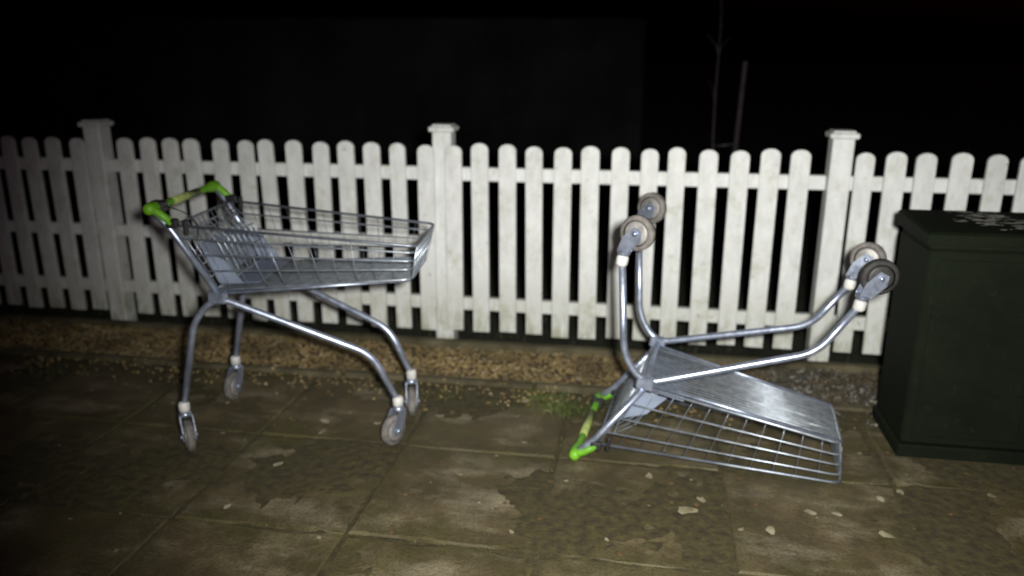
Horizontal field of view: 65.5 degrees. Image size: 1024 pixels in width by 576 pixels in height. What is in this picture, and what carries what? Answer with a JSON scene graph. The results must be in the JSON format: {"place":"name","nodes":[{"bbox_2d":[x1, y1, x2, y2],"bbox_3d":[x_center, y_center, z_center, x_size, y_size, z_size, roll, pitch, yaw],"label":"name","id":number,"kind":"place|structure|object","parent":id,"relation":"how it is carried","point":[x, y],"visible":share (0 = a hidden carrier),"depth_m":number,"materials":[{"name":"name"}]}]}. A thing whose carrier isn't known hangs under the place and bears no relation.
{"place":"outdoors","nodes":[
{"label":"outdoors","id":0,"kind":"place"},
{"bbox_2d":[0,17,645,174],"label":"garden wall","id":1,"kind":"structure","parent":0,"point":[549,87],"depth_m":10.49,"materials":[{"name":"black"}]},
{"bbox_2d":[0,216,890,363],"bbox_3d":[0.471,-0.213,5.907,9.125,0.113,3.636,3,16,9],"label":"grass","id":2,"kind":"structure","parent":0,"point":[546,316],"depth_m":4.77,"materials":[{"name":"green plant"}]},
{"bbox_2d":[0,353,1023,575],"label":"pavement","id":3,"kind":"structure","parent":0,"point":[156,484],"depth_m":2.77,"materials":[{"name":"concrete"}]},
{"bbox_2d":[142,180,434,451],"bbox_3d":[-0.801,0.101,3.135,0.958,0.956,0.616,1,16,4],"label":"shopping trolley","id":4,"kind":"object","parent":3,"relation":"on","point":[227,251],"visible":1,"depth_m":3.03,"materials":[{"name":"metal"}]},
{"bbox_2d":[1,357,902,554],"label":"weeds","id":5,"kind":"object","parent":3,"relation":"on","point":[559,403],"visible":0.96,"depth_m":3.44,"materials":[{"name":"green plant"}]},
{"bbox_2d":[1,327,1015,575],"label":"fallen leaves","id":6,"kind":"object","parent":3,"relation":"on","point":[701,499],"visible":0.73,"depth_m":3.21,"materials":[{"name":"brown plant"}]},
{"bbox_2d":[569,192,899,483],"bbox_3d":[0.811,0.227,2.986,0.958,0.956,0.580,13,19,12],"label":"shopping trolley","id":7,"kind":"object","parent":3,"relation":"on","point":[875,269],"visible":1,"depth_m":2.92,"materials":[{"name":"metal"}]},
{"bbox_2d":[872,209,1023,465],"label":"utility cabinet","id":8,"kind":"object","parent":3,"relation":"on","point":[952,382],"visible":0.98,"depth_m":2.89,"materials":[{"name":"green paint"}]},
{"bbox_2d":[0,62,1023,364],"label":"ground","id":9,"kind":"structure","parent":0,"point":[944,112],"depth_m":11.32,"materials":[{"name":"plant"}]},
{"bbox_2d":[0,347,872,411],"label":"kerb","id":10,"kind":"structure","parent":9,"relation":"on","point":[541,386],"depth_m":3.76,"materials":[{"name":"concrete"}]},
{"bbox_2d":[0,319,880,429],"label":"gravel","id":11,"kind":"structure","parent":9,"relation":"on","point":[856,388],"depth_m":3.95,"materials":[{"name":"brown gravel"}]},
{"bbox_2d":[0,313,882,374],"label":"fence gravel board","id":12,"kind":"object","parent":9,"relation":"on","point":[568,350],"visible":0.23,"depth_m":4.14,"materials":[{"name":"concrete"}]},
{"bbox_2d":[0,119,1023,361],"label":"picket fence","id":13,"kind":"object","parent":9,"relation":"on","point":[439,172],"visible":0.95,"depth_m":4.02,"materials":[{"name":"white paint"}]},
{"bbox_2d":[707,4,747,273],"bbox_3d":[1.452,-1.063,5.516,0.267,1.966,0.108,10,19,30],"label":"sapling tree","id":14,"kind":"object","parent":9,"relation":"on","point":[740,106],"visible":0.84,"depth_m":5.44,"materials":[{"name":"brown plant"}]},
{"bbox_2d":[0,0,1023,61],"label":"sky","id":15,"kind":"structure","parent":0,"point":[676,30],"materials":[{"name":"black"}]}
]}

